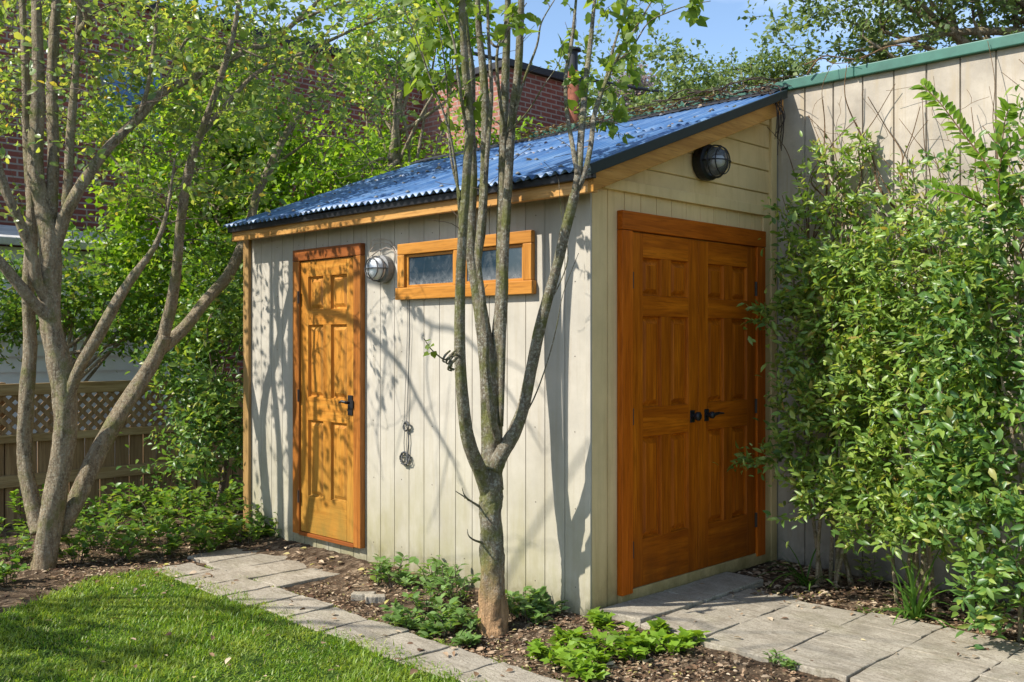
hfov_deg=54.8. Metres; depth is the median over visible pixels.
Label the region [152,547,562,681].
path
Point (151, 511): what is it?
shrublet
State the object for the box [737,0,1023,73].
shade tree
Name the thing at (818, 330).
shrub
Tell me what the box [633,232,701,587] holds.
door
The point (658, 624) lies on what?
groundcover plant
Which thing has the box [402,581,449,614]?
weed
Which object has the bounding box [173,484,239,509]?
shrublet
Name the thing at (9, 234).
garage
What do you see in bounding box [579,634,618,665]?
groundcover plant
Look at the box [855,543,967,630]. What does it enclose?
daylily
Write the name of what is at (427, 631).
weed
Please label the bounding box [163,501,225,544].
shrublet
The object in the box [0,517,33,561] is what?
shrublet
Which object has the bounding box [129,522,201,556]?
shrublet
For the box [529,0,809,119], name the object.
shade tree
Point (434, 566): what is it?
weed
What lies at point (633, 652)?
groundcover plant
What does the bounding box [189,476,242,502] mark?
shrublet
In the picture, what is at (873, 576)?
seedling
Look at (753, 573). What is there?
leaf litter
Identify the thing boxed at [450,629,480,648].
weed
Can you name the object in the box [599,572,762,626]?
doorstep path
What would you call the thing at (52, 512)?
old tree
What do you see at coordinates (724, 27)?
sky
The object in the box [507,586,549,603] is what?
weed
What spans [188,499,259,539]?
shrublet
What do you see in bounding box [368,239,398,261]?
wire
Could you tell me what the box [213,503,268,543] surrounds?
shrublet
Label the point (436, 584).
weed
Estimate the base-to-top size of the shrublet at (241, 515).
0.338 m
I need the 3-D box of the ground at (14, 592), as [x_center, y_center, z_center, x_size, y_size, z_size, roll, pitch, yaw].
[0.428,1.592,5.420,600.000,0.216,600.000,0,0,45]
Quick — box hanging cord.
[399,300,409,465]
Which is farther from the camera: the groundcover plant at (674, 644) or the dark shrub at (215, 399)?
the dark shrub at (215, 399)
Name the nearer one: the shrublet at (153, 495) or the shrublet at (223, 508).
the shrublet at (223, 508)
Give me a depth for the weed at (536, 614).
5.40 m
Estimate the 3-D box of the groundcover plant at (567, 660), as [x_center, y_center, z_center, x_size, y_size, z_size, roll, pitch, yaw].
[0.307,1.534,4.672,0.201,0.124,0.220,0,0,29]
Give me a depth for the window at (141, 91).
12.44 m
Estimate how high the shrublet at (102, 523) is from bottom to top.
0.330 m
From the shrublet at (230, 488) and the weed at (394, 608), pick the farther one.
the shrublet at (230, 488)
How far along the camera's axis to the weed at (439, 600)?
5.46 m
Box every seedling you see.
[7,484,44,529]
[763,648,791,666]
[778,658,802,671]
[853,555,891,589]
[975,551,1017,604]
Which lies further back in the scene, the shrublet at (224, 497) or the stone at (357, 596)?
the shrublet at (224, 497)
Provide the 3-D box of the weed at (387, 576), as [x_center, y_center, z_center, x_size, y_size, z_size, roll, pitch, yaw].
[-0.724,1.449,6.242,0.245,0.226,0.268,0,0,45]
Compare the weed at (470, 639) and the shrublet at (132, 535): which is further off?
the shrublet at (132, 535)
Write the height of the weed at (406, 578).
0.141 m
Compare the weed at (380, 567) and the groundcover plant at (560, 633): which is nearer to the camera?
the groundcover plant at (560, 633)
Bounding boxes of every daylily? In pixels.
[757,540,847,593]
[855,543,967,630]
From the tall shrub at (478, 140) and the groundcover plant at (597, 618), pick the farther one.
the tall shrub at (478, 140)
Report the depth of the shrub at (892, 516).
5.46 m
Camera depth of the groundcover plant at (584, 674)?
4.60 m
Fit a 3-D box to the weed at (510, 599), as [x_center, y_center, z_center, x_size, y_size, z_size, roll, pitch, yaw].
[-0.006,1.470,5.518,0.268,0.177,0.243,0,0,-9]
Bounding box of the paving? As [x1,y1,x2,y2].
[641,588,1023,681]
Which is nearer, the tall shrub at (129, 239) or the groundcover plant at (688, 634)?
the groundcover plant at (688, 634)
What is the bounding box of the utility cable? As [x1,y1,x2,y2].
[474,52,681,95]
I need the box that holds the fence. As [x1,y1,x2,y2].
[0,376,242,525]
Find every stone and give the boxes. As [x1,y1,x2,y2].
[351,591,375,600]
[365,594,385,603]
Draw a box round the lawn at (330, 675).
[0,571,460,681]
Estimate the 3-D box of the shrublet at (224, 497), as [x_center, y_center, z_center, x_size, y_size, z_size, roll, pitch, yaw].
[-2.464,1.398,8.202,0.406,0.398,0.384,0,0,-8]
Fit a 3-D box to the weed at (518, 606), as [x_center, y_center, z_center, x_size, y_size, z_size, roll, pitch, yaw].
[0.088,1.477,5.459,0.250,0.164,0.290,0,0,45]
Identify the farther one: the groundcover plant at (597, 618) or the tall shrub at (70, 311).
the tall shrub at (70, 311)
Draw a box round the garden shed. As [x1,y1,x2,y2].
[223,86,787,617]
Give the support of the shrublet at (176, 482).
on the ground at (14, 592)
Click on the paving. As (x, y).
(830, 643)
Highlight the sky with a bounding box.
[153,0,1023,116]
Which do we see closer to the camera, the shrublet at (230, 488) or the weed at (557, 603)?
the weed at (557, 603)
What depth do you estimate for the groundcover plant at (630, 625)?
5.04 m
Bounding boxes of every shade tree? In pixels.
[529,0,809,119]
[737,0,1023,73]
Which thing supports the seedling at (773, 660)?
on the ground at (14, 592)
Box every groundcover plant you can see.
[524,638,556,659]
[540,638,580,668]
[550,624,589,645]
[553,650,597,678]
[564,627,606,652]
[567,661,609,681]
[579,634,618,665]
[583,606,615,629]
[602,621,638,648]
[612,634,655,663]
[627,628,671,654]
[645,616,673,633]
[660,633,695,655]
[671,626,710,645]
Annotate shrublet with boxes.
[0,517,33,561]
[0,548,29,585]
[58,523,106,563]
[68,493,106,531]
[71,504,127,550]
[93,491,134,537]
[97,523,159,561]
[98,483,161,524]
[115,507,168,545]
[117,476,178,517]
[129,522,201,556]
[132,493,191,525]
[148,469,195,502]
[151,484,215,517]
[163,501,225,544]
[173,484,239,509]
[186,518,228,552]
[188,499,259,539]
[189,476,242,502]
[192,485,242,525]
[198,479,242,511]
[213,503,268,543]
[232,496,242,516]
[243,503,278,537]
[255,525,281,537]
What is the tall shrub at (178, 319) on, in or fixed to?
on the ground at (14, 592)
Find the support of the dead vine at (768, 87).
on the garden shed
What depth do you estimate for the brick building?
13.63 m
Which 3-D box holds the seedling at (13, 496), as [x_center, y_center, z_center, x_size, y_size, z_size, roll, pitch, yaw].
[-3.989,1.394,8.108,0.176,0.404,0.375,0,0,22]
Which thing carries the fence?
on the ground at (14, 592)
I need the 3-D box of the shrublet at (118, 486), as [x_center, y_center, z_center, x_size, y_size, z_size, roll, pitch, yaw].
[-3.303,1.407,8.588,0.436,0.380,0.449,0,0,45]
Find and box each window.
[98,59,161,146]
[395,230,535,299]
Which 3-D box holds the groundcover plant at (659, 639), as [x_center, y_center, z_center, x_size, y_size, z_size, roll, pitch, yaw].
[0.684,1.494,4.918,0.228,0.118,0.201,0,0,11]
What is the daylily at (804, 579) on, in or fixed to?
on the ground at (14, 592)
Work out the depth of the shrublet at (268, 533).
7.61 m
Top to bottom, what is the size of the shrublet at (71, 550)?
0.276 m
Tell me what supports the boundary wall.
on the ground at (14, 592)
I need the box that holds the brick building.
[0,0,581,454]
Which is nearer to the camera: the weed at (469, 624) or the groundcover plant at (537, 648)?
the groundcover plant at (537, 648)
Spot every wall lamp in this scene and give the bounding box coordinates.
[364,255,393,282]
[692,144,731,180]
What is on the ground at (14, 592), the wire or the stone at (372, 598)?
the stone at (372, 598)
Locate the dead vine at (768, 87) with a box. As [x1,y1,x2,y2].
[572,71,801,154]
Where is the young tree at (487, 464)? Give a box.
[392,0,709,637]
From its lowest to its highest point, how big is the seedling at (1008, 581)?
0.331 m
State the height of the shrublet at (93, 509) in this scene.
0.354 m
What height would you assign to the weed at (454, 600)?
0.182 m
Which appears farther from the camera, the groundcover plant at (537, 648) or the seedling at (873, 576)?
the seedling at (873, 576)
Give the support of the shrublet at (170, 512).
on the ground at (14, 592)
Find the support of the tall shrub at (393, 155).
on the ground at (14, 592)
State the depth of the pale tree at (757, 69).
12.89 m
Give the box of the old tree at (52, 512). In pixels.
[0,0,447,570]
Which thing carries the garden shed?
on the ground at (14, 592)
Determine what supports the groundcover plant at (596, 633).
on the ground at (14, 592)
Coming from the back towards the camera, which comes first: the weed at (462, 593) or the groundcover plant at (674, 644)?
the weed at (462, 593)
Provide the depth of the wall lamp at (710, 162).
6.05 m
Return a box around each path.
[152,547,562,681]
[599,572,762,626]
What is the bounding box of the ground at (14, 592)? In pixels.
[0,467,1023,681]
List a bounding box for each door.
[293,243,364,548]
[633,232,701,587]
[698,240,756,568]
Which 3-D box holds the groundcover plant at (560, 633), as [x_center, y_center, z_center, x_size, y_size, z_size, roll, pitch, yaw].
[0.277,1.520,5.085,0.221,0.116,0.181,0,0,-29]
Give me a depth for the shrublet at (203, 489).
8.61 m
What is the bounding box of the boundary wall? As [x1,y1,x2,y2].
[529,32,1023,602]
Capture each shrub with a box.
[0,215,211,431]
[62,5,345,373]
[116,221,242,513]
[130,212,242,386]
[224,0,496,218]
[418,92,543,158]
[713,91,922,587]
[814,76,1023,611]
[887,79,1023,648]
[909,78,1023,218]
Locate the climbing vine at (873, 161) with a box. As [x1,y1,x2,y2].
[767,41,1023,329]
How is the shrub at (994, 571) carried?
on the ground at (14, 592)
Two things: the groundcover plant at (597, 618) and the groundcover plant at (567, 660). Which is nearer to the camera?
the groundcover plant at (567, 660)
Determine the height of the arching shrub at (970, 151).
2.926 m
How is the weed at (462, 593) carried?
on the ground at (14, 592)
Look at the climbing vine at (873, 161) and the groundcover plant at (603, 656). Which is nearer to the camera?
the groundcover plant at (603, 656)
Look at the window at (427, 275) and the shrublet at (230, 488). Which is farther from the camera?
the shrublet at (230, 488)
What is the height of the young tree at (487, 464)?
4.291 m
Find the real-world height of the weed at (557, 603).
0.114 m
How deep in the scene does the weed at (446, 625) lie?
5.32 m
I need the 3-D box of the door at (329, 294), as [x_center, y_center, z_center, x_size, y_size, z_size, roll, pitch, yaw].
[-1.347,0.381,7.110,0.842,2.118,0.088,0,0,45]
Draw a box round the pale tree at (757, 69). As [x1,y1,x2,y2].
[578,33,829,119]
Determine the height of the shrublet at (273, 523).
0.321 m
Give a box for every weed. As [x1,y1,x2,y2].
[367,554,396,585]
[375,552,415,587]
[380,598,423,627]
[387,567,433,592]
[390,606,428,630]
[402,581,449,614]
[413,555,448,588]
[414,619,442,639]
[415,560,468,599]
[426,596,459,630]
[429,604,466,636]
[435,565,480,606]
[442,597,478,629]
[448,609,480,634]
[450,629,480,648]
[505,587,533,619]
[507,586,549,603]
[507,595,547,620]
[515,597,560,625]
[530,596,569,615]
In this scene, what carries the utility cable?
attached to the shade tree at (653, 54)
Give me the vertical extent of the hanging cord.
1.103 m
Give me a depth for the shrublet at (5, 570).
6.39 m
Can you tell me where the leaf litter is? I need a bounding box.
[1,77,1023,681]
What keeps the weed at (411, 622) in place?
on the ground at (14, 592)
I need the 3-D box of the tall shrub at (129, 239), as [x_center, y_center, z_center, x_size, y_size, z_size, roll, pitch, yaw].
[-3.397,-0.932,10.561,3.311,5.279,2.600,0,0,45]
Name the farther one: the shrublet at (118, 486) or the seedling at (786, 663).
the shrublet at (118, 486)
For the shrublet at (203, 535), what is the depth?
7.28 m
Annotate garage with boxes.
[0,225,201,495]
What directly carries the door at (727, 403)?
in the garden shed
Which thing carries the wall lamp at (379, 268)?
attached to the garden shed
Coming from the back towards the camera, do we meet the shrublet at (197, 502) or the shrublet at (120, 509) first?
the shrublet at (197, 502)
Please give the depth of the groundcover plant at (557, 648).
4.81 m

